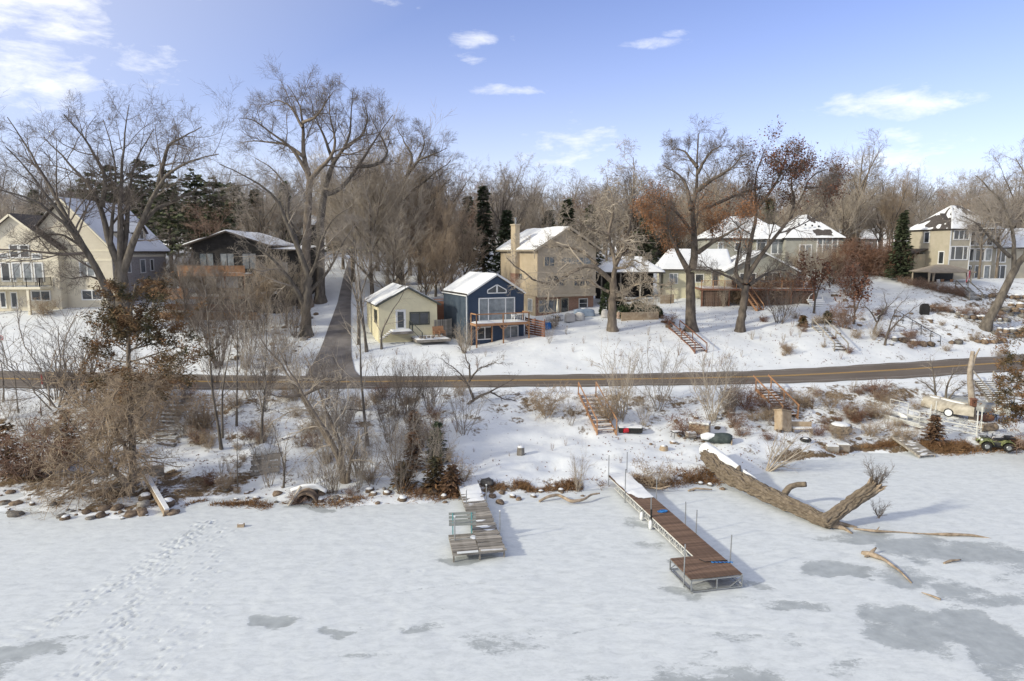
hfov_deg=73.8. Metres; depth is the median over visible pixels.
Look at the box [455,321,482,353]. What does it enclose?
shrub
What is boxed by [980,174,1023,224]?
bare tree
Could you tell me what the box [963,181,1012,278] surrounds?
bare tree
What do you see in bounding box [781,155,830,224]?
thicket tree
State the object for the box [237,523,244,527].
block
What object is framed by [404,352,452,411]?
shrub
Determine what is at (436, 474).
conifer
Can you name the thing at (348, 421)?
shrub
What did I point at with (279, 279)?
thicket tree
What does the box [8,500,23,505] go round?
rock
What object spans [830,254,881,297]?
shrub
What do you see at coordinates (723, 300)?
shrub
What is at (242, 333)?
shrub
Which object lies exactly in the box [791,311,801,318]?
weed clump
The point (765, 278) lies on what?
shrub
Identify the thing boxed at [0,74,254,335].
bare tree
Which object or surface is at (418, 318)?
window
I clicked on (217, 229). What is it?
bare tree
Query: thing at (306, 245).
bare tree
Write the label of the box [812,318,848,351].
stairs
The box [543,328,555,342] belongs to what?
shrub
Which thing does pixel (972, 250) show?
window
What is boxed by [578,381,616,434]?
stairs
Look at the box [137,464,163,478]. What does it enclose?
timber wall
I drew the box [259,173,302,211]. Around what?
bare tree
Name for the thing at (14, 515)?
rock
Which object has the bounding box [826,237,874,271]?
shrub
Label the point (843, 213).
thicket tree
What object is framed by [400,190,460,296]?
thicket tree
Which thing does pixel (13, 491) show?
rock
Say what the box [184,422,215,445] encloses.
weed clump
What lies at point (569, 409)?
shrub
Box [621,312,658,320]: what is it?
retaining wall
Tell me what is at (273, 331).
shrub
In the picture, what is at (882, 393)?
weed clump
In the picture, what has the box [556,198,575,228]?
spruce tree
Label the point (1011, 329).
stone
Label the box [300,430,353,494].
shrub
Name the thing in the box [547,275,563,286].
window
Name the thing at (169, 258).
thicket tree
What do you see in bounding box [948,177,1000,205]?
bare tree
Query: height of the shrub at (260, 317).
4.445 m
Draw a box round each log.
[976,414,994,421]
[978,423,998,431]
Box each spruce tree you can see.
[26,190,44,215]
[246,189,269,231]
[273,181,301,244]
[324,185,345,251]
[458,196,479,263]
[467,186,496,272]
[487,210,513,274]
[541,210,555,227]
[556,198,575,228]
[583,204,603,264]
[618,211,639,255]
[631,207,659,264]
[656,202,679,261]
[761,198,777,223]
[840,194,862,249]
[882,210,915,281]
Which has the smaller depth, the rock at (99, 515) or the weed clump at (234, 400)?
the rock at (99, 515)
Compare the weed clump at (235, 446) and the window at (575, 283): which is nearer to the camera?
the weed clump at (235, 446)
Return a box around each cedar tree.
[71,271,220,485]
[977,316,1023,431]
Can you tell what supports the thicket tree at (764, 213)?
on the ground at (512, 425)
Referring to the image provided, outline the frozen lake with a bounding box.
[0,452,1023,680]
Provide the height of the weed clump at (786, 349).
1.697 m
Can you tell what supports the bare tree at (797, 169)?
on the ground at (512, 425)
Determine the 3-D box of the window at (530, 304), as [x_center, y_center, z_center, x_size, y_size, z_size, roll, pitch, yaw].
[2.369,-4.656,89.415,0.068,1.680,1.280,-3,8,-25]
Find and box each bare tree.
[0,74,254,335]
[0,151,23,213]
[0,182,25,217]
[0,183,38,218]
[0,196,77,214]
[5,156,68,211]
[20,171,72,205]
[41,175,75,206]
[117,168,181,238]
[174,198,244,263]
[181,131,377,337]
[200,154,251,218]
[224,172,289,235]
[226,172,281,210]
[231,51,384,308]
[231,323,379,483]
[240,178,291,233]
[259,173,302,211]
[265,167,313,229]
[278,146,345,213]
[288,73,414,303]
[393,111,469,284]
[411,145,492,275]
[433,336,520,404]
[434,165,474,213]
[457,192,496,248]
[458,167,507,238]
[461,170,514,246]
[461,182,498,206]
[474,165,541,272]
[486,204,519,246]
[489,177,551,231]
[490,152,534,215]
[502,136,681,331]
[508,162,561,228]
[520,190,560,217]
[536,184,560,209]
[543,187,571,223]
[548,169,592,219]
[556,186,600,227]
[562,190,600,218]
[578,176,602,210]
[580,175,640,261]
[581,175,625,253]
[585,183,636,254]
[587,160,672,251]
[587,176,616,213]
[597,185,641,248]
[602,162,653,250]
[628,115,789,332]
[641,178,681,213]
[648,169,700,207]
[662,167,726,212]
[675,163,744,217]
[682,115,853,332]
[682,195,710,238]
[687,182,743,212]
[691,152,751,208]
[698,168,750,220]
[719,165,766,203]
[756,182,792,209]
[796,155,852,203]
[799,155,868,224]
[819,128,901,248]
[838,163,868,198]
[849,188,886,228]
[855,167,920,245]
[856,172,913,210]
[870,175,931,242]
[888,163,948,221]
[895,187,927,221]
[896,182,949,223]
[901,195,962,227]
[915,186,949,219]
[920,180,964,212]
[933,183,962,212]
[936,186,987,209]
[936,190,987,205]
[940,169,1014,207]
[944,138,1023,331]
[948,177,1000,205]
[960,172,1016,197]
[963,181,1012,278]
[969,150,1023,227]
[977,178,1023,277]
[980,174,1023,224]
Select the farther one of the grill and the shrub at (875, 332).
the grill
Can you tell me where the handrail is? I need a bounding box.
[894,309,940,343]
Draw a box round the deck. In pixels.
[910,265,975,284]
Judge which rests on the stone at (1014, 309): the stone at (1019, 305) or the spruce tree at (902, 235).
the stone at (1019, 305)
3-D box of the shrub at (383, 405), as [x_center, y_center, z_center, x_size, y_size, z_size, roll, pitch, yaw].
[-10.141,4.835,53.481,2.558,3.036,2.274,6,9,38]
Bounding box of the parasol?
[556,298,559,317]
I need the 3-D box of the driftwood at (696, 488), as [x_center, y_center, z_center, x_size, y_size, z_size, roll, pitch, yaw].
[11.839,9.380,43.021,1.558,0.206,0.255,0,7,-4]
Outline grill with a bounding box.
[731,278,739,287]
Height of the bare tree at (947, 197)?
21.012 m
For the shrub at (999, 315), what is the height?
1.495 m
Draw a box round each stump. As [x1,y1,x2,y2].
[517,445,524,455]
[659,445,667,450]
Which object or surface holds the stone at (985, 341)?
on the ground at (512, 425)
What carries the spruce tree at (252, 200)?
on the ground at (512, 425)
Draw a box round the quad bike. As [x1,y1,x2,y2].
[975,434,1015,452]
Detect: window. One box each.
[0,262,11,281]
[9,244,19,257]
[11,262,21,281]
[19,244,29,257]
[22,262,33,281]
[30,290,50,300]
[31,253,41,258]
[33,262,44,281]
[79,262,95,276]
[81,290,102,299]
[140,259,145,272]
[150,259,154,270]
[199,253,213,265]
[219,253,234,265]
[241,253,256,268]
[247,277,261,292]
[409,311,429,324]
[477,326,490,339]
[478,297,514,320]
[487,284,496,293]
[497,284,506,292]
[502,325,518,338]
[528,298,532,311]
[538,299,559,312]
[544,256,554,265]
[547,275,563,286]
[560,257,591,264]
[573,275,589,285]
[579,298,587,307]
[669,273,677,283]
[695,274,703,282]
[739,273,755,283]
[756,240,766,250]
[764,272,780,285]
[770,240,782,253]
[798,244,811,261]
[816,235,838,261]
[923,231,929,242]
[937,251,944,263]
[950,246,968,259]
[953,230,969,239]
[969,248,974,260]
[974,248,985,260]
[974,265,981,277]
[976,232,986,245]
[983,265,990,277]
[985,248,992,260]
[986,232,993,245]
[994,265,1005,277]
[995,249,1006,262]
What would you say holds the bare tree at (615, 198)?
on the ground at (512, 425)
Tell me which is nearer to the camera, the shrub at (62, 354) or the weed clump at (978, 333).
the shrub at (62, 354)
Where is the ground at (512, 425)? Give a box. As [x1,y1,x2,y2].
[0,249,1023,518]
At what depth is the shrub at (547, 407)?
54.70 m
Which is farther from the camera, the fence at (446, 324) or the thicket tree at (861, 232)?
the thicket tree at (861, 232)
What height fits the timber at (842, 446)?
0.600 m
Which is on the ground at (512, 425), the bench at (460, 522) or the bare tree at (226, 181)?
the bare tree at (226, 181)
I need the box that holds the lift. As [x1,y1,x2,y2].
[911,401,985,435]
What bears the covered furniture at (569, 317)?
on the ground at (512, 425)
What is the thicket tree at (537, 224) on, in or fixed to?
on the ground at (512, 425)
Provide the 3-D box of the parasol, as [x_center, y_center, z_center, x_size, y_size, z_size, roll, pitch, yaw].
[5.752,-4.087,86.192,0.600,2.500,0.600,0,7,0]
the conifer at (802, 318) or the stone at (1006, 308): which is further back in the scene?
the stone at (1006, 308)
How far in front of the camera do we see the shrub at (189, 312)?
76.76 m
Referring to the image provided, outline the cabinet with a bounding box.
[773,409,791,431]
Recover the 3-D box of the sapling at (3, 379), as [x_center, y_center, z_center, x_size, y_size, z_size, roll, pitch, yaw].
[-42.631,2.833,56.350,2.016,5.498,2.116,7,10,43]
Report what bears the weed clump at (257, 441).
on the ground at (512, 425)
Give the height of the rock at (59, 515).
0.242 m
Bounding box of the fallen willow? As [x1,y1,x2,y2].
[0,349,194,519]
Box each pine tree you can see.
[67,172,109,200]
[96,164,134,208]
[117,159,175,237]
[143,170,196,271]
[172,168,220,250]
[189,177,241,250]
[217,182,258,231]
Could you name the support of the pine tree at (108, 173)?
on the ground at (512, 425)
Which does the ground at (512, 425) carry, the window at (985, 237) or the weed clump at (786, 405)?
the weed clump at (786, 405)
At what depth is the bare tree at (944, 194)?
138.08 m
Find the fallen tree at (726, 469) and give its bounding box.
[699,442,886,533]
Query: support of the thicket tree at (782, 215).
on the ground at (512, 425)
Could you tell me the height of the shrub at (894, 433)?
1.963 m
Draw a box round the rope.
[711,561,732,562]
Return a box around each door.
[0,291,7,307]
[9,291,18,307]
[395,309,405,328]
[560,297,568,312]
[711,271,719,285]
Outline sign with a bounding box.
[0,335,4,367]
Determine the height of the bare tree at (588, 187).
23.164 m
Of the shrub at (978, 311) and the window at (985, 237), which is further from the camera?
the window at (985, 237)
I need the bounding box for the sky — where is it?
[0,0,1023,249]
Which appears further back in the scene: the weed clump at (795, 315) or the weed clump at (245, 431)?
the weed clump at (795, 315)
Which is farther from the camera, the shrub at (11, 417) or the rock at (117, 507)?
the shrub at (11, 417)
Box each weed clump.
[179,384,201,401]
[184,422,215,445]
[186,427,209,446]
[188,482,198,491]
[192,412,214,431]
[195,467,224,485]
[198,433,216,447]
[214,464,239,493]
[218,455,225,472]
[224,425,233,442]
[225,387,248,410]
[231,441,241,450]
[232,457,246,467]
[233,486,241,493]
[237,425,256,438]
[246,425,269,440]
[253,408,276,433]
[254,430,267,444]
[273,379,306,401]
[287,402,304,417]
[290,433,309,447]
[293,419,316,436]
[300,431,324,447]
[344,485,359,495]
[349,391,376,411]
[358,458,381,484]
[368,380,394,398]
[387,402,400,416]
[426,407,441,416]
[438,442,456,462]
[452,379,470,395]
[716,398,741,409]
[724,407,750,428]
[731,421,753,437]
[742,408,763,420]
[754,406,773,421]
[758,430,776,440]
[759,313,770,321]
[759,405,782,416]
[762,398,780,410]
[771,395,796,409]
[775,387,794,398]
[780,342,797,353]
[787,386,819,407]
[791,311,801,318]
[797,321,807,331]
[803,423,831,435]
[806,385,824,397]
[811,310,830,323]
[812,384,849,409]
[815,414,829,423]
[824,423,860,442]
[836,402,870,422]
[838,400,864,414]
[841,346,854,352]
[841,407,867,423]
[843,403,873,422]
[850,328,863,339]
[852,385,865,394]
[856,415,885,438]
[858,393,898,421]
[859,382,871,391]
[863,405,884,417]
[865,378,893,395]
[871,304,890,315]
[874,386,909,405]
[874,387,892,400]
[879,327,892,338]
[890,416,904,427]
[901,327,916,336]
[906,330,918,339]
[906,339,917,348]
[909,398,925,409]
[940,343,952,351]
[967,329,980,339]
[995,329,1007,337]
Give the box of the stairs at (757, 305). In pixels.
[740,284,763,310]
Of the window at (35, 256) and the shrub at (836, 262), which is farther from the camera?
the shrub at (836, 262)
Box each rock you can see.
[0,500,10,505]
[5,489,15,493]
[7,511,24,517]
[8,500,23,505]
[56,513,66,518]
[59,514,70,520]
[81,509,91,514]
[84,515,95,519]
[95,511,105,518]
[97,504,112,510]
[110,503,123,510]
[124,510,136,517]
[136,508,147,516]
[137,500,149,507]
[138,492,151,500]
[164,497,175,508]
[166,509,179,515]
[272,490,282,496]
[331,495,339,499]
[365,487,374,492]
[383,490,390,494]
[397,495,406,501]
[427,488,437,494]
[480,477,493,486]
[489,493,495,498]
[496,499,504,504]
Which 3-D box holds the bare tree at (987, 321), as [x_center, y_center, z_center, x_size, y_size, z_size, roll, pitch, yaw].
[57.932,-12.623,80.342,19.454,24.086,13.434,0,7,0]
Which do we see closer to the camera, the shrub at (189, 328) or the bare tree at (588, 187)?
the shrub at (189, 328)
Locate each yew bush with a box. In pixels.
[598,281,616,314]
[606,296,623,308]
[616,303,634,317]
[631,301,645,311]
[646,304,663,315]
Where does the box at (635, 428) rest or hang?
on the ground at (512, 425)
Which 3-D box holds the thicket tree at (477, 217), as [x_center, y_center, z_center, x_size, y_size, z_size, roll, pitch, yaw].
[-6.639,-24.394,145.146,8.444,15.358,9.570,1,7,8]
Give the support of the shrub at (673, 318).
on the ground at (512, 425)
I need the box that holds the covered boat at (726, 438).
[701,432,733,444]
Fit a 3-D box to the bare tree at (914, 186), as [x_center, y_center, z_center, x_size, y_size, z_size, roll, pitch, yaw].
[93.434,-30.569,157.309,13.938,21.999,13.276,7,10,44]
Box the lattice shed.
[250,443,282,475]
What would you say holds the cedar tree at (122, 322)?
on the ground at (512, 425)
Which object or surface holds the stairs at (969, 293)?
on the ground at (512, 425)
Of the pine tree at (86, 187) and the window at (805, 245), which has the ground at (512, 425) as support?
the pine tree at (86, 187)
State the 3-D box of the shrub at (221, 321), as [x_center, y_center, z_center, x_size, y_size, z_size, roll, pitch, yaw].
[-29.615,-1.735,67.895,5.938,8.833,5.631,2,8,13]
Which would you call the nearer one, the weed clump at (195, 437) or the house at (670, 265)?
the weed clump at (195, 437)
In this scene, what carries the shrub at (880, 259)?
on the ground at (512, 425)
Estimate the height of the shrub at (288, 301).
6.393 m
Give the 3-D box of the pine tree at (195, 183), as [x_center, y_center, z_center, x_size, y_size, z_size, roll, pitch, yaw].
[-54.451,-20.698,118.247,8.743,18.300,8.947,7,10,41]
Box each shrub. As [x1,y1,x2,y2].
[0,289,132,411]
[0,381,31,432]
[0,386,19,416]
[0,403,116,478]
[0,415,73,481]
[7,396,50,438]
[16,338,80,399]
[21,309,117,407]
[25,294,61,315]
[30,340,176,425]
[73,399,110,433]
[76,345,193,436]
[78,392,103,409]
[97,344,147,394]
[107,344,197,399]
[141,282,204,332]
[149,262,178,291]
[155,388,203,435]
[160,295,203,336]
[163,404,192,437]
[167,385,240,429]
[168,295,210,331]
[168,381,194,408]
[169,275,215,325]
[173,271,253,367]
[181,292,225,332]
[185,281,239,366]
[188,329,235,381]
[209,274,283,366]
[215,300,251,338]
[216,308,276,397]
[235,409,282,470]
[237,299,269,335]
[239,366,280,411]
[240,283,305,370]
[240,325,287,395]
[242,297,277,333]
[250,428,293,487]
[257,321,290,382]
[261,274,318,323]
[261,303,308,362]
[271,288,321,336]
[271,321,326,400]
[275,341,331,402]
[287,490,308,505]
[292,397,352,464]
[293,454,323,483]
[296,335,356,406]
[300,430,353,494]
[301,398,322,431]
[303,444,348,494]
[311,407,344,439]
[316,378,366,428]
[317,381,360,435]
[325,416,373,475]
[329,390,387,453]
[334,388,360,420]
[335,414,376,473]
[341,452,371,488]
[352,427,396,485]
[365,343,410,415]
[366,397,427,469]
[371,386,408,441]
[371,417,433,493]
[372,387,393,418]
[381,349,433,420]
[385,358,431,413]
[386,403,429,448]
[396,411,422,439]
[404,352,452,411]
[404,406,447,447]
[406,408,464,469]
[415,361,456,416]
[418,406,450,440]
[445,374,492,435]
[445,452,477,485]
[446,317,472,351]
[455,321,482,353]
[525,380,574,420]
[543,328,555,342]
[546,314,561,327]
[557,389,587,425]
[568,440,597,491]
[582,336,644,420]
[587,381,635,425]
[621,335,689,410]
[628,453,674,490]
[630,381,657,425]
[660,310,680,324]
[664,407,709,438]
[665,337,742,422]
[696,276,706,302]
[711,354,751,416]
[718,282,731,306]
[721,279,746,304]
[721,377,770,412]
[731,275,774,304]
[749,273,820,323]
[750,270,797,305]
[751,268,788,298]
[762,261,828,303]
[768,266,812,286]
[813,237,848,274]
[814,240,865,283]
[817,243,858,272]
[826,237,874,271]
[827,294,868,328]
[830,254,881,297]
[833,236,864,271]
[833,236,865,271]
[837,236,881,275]
[838,238,884,274]
[840,238,886,274]
[842,237,879,274]
[854,237,890,275]
[857,238,892,274]
[858,241,916,276]
[859,316,884,339]
[861,239,893,275]
[863,239,912,276]
[877,239,919,275]
[881,240,921,278]
[887,419,927,442]
[896,273,910,282]
[900,277,915,285]
[909,277,922,286]
[911,278,927,287]
[921,278,936,288]
[927,280,940,289]
[927,282,944,292]
[930,302,943,311]
[931,302,949,312]
[939,283,954,294]
[940,302,954,312]
[944,283,959,293]
[951,285,964,295]
[954,306,967,315]
[956,286,970,296]
[958,305,972,314]
[971,306,985,314]
[995,311,1008,319]
[1006,417,1023,451]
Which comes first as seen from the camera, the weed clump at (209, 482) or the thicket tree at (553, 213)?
the weed clump at (209, 482)
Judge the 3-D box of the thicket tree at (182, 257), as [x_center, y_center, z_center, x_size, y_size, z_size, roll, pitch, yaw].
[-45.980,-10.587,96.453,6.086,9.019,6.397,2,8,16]
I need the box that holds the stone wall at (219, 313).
[160,312,259,319]
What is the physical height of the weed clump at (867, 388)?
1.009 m
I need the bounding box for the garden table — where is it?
[670,430,682,437]
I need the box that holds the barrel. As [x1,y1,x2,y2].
[545,321,550,329]
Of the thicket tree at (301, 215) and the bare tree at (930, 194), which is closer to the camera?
the thicket tree at (301, 215)
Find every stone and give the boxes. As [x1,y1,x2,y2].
[891,336,897,340]
[898,337,908,342]
[918,341,927,346]
[919,303,929,314]
[927,341,935,346]
[954,339,962,344]
[981,338,989,343]
[987,293,995,297]
[1001,307,1010,310]
[1002,317,1011,321]
[1007,302,1014,306]
[1009,327,1016,333]
[1010,307,1019,311]
[1015,302,1023,307]
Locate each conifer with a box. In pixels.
[0,422,29,480]
[53,409,87,459]
[388,460,420,491]
[403,410,425,448]
[403,430,425,471]
[418,456,450,491]
[422,421,450,463]
[437,464,464,498]
[797,315,809,326]
[821,310,834,323]
[919,415,949,445]
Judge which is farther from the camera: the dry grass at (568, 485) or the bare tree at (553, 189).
the bare tree at (553, 189)
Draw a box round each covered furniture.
[564,312,575,321]
[573,308,594,315]
[575,312,584,320]
[601,309,607,317]
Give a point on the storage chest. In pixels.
(707, 423)
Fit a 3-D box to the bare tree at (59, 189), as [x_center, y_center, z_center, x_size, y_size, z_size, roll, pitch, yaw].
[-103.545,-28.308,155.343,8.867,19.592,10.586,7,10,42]
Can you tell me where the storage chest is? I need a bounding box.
[688,419,711,433]
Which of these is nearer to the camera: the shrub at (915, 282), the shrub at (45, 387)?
the shrub at (45, 387)
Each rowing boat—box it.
[921,394,974,416]
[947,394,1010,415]
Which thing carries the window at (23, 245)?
in the house at (148, 256)
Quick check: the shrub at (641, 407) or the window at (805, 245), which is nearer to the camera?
the shrub at (641, 407)
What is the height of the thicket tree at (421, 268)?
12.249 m
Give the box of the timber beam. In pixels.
[144,474,168,513]
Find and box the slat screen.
[525,317,544,336]
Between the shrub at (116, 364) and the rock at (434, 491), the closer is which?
the rock at (434, 491)
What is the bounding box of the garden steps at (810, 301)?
[807,292,827,307]
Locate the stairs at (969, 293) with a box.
[955,280,982,300]
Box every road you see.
[0,354,1023,389]
[306,258,359,376]
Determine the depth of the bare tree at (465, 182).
108.98 m
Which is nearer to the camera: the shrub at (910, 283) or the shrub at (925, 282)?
the shrub at (925, 282)
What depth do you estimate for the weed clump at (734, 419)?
53.53 m
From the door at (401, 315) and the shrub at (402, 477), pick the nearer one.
the shrub at (402, 477)
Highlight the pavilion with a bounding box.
[595,256,665,304]
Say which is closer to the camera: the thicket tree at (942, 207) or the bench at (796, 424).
the bench at (796, 424)
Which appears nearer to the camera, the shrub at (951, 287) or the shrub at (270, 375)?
the shrub at (270, 375)
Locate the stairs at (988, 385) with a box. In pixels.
[973,370,1014,403]
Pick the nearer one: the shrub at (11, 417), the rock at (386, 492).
the rock at (386, 492)
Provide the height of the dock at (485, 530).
1.850 m
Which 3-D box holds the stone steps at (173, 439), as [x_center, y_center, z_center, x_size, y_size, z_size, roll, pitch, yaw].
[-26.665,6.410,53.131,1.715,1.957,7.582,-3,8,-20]
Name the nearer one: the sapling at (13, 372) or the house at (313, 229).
the sapling at (13, 372)
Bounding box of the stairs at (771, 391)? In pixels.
[753,374,799,418]
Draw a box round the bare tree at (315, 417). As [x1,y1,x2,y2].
[231,323,379,483]
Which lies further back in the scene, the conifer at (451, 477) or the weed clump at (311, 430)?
the weed clump at (311, 430)
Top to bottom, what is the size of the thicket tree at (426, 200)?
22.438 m
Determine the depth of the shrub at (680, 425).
52.85 m
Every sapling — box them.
[0,326,19,412]
[0,346,6,401]
[183,266,253,449]
[209,274,260,426]
[226,427,246,488]
[242,318,276,443]
[267,414,296,487]
[322,344,357,426]
[326,262,375,445]
[327,209,380,344]
[339,215,373,351]
[372,265,418,349]
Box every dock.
[448,479,506,561]
[608,452,742,591]
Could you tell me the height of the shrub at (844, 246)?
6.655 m
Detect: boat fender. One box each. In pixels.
[640,510,643,520]
[648,518,652,529]
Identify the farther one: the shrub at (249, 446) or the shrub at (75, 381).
the shrub at (75, 381)
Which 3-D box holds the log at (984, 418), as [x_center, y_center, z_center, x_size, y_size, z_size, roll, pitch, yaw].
[38.810,6.372,55.994,1.405,0.609,0.547,-1,8,-10]
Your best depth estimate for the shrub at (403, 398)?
53.39 m
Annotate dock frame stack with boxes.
[879,399,936,427]
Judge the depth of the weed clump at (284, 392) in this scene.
56.95 m
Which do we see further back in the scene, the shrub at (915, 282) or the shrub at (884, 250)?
the shrub at (884, 250)
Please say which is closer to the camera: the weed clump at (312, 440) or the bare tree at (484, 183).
the weed clump at (312, 440)
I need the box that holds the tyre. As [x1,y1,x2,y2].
[800,437,811,441]
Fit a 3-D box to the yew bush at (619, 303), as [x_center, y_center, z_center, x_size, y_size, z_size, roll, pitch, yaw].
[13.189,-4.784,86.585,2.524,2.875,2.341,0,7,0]
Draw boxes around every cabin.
[365,283,450,342]
[442,271,529,347]
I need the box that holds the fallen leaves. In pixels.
[4,283,1019,496]
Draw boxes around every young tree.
[785,241,814,283]
[793,251,835,313]
[800,231,836,282]
[815,241,846,285]
[833,260,872,323]
[859,288,904,333]
[883,290,925,345]
[911,348,967,398]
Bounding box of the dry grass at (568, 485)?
[181,433,1023,510]
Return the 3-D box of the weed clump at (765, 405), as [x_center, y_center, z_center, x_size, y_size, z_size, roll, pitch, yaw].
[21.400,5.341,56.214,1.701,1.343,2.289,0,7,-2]
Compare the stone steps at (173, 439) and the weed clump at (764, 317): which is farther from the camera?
the weed clump at (764, 317)
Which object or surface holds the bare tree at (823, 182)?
on the ground at (512, 425)
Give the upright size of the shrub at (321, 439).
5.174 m
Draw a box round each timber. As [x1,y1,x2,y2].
[825,444,838,453]
[836,442,849,451]
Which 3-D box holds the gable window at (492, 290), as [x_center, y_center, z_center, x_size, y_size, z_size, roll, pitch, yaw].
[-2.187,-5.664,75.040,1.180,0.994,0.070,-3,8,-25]
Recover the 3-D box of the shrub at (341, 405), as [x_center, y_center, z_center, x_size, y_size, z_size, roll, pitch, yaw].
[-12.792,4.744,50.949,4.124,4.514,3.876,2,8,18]
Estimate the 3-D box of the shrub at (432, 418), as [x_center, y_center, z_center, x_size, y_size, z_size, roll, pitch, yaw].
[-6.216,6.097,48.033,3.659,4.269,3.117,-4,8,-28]
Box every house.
[0,197,169,314]
[150,230,315,313]
[265,215,316,249]
[495,217,602,315]
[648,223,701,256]
[655,249,815,306]
[697,215,845,275]
[839,229,878,251]
[907,205,1023,279]
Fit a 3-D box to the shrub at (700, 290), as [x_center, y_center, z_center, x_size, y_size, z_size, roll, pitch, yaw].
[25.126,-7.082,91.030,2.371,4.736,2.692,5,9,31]
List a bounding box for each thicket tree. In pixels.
[0,170,46,217]
[153,240,207,315]
[158,245,192,291]
[162,181,203,257]
[165,238,185,281]
[171,169,219,233]
[173,238,193,271]
[179,253,230,308]
[193,248,242,319]
[219,260,265,316]
[222,165,263,230]
[237,188,279,234]
[248,257,281,324]
[251,231,310,325]
[260,170,312,241]
[282,194,313,243]
[289,127,360,268]
[296,101,430,270]
[299,111,430,293]
[302,102,405,281]
[312,207,349,255]
[339,119,420,282]
[349,193,431,287]
[352,151,447,284]
[359,99,456,275]
[376,142,466,282]
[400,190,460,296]
[400,222,453,295]
[419,222,464,294]
[425,172,484,279]
[440,208,491,276]
[472,192,497,247]
[474,169,520,255]
[489,192,527,253]
[513,177,553,230]
[514,177,559,229]
[541,201,560,226]
[555,181,597,242]
[574,190,614,233]
[589,174,644,255]
[633,180,682,255]
[653,186,688,249]
[658,186,699,248]
[671,173,718,220]
[676,174,736,240]
[747,195,777,222]
[752,193,788,224]
[765,180,819,225]
[775,200,795,226]
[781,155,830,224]
[798,141,863,228]
[817,157,880,243]
[837,182,890,236]
[840,199,871,243]
[862,170,913,249]
[865,162,925,243]
[903,188,933,238]
[909,187,972,227]
[929,178,985,212]
[1002,191,1023,227]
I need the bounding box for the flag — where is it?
[965,267,971,284]
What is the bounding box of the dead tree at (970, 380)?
[967,348,979,422]
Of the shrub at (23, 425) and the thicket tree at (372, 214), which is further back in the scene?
the thicket tree at (372, 214)
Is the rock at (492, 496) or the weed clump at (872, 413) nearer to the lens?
the rock at (492, 496)
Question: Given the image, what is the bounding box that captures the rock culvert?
[288,483,327,505]
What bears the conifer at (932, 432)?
on the ground at (512, 425)
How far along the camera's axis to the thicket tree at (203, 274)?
81.22 m
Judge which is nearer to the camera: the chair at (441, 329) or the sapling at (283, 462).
the sapling at (283, 462)
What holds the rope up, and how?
on the dock at (694, 545)
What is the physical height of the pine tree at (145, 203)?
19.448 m
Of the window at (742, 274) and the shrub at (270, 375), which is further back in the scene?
the window at (742, 274)
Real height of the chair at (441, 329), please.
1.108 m
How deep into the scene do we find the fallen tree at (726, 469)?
39.91 m
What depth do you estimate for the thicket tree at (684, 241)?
136.73 m
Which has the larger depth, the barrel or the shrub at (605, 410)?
the barrel
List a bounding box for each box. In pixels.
[618,424,641,432]
[969,398,977,406]
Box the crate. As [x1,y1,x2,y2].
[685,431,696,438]
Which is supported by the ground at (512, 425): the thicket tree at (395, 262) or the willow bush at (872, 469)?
the thicket tree at (395, 262)
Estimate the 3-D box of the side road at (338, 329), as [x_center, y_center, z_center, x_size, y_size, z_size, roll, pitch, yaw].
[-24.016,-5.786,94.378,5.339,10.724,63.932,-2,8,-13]
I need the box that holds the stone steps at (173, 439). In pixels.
[155,401,183,446]
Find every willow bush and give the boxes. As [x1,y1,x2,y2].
[765,414,832,471]
[863,455,895,484]
[871,499,891,518]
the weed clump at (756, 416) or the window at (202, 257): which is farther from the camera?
the window at (202, 257)
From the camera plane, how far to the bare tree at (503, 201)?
115.78 m
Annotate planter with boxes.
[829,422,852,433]
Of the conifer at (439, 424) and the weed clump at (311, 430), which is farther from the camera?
the weed clump at (311, 430)
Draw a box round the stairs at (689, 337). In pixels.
[668,320,707,353]
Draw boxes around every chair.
[432,326,439,336]
[438,326,445,335]
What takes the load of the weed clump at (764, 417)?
on the ground at (512, 425)
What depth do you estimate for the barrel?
80.11 m
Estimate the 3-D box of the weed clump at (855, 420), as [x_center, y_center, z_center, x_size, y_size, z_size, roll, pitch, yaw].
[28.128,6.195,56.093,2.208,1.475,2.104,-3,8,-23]
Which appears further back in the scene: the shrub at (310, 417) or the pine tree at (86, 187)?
the pine tree at (86, 187)
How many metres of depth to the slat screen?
76.94 m
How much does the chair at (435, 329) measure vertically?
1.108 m
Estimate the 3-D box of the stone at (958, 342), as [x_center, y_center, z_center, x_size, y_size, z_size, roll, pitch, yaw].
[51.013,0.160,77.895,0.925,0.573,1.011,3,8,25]
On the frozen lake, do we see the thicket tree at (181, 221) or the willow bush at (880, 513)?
the willow bush at (880, 513)
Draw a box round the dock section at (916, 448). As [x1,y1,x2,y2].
[891,435,935,457]
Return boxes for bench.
[449,512,475,534]
[791,421,811,433]
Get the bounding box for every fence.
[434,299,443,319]
[434,318,451,338]
[660,284,673,303]
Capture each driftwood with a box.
[538,493,599,502]
[645,485,669,489]
[688,487,711,490]
[854,527,988,537]
[861,547,911,582]
[922,592,940,599]
[943,559,960,563]
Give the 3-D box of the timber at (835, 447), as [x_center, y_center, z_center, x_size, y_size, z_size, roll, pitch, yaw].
[23.964,8.111,51.020,0.840,0.600,0.400,1,7,6]
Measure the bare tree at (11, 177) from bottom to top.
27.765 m
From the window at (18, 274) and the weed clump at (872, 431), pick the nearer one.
the weed clump at (872, 431)
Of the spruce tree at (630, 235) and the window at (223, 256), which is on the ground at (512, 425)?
the spruce tree at (630, 235)

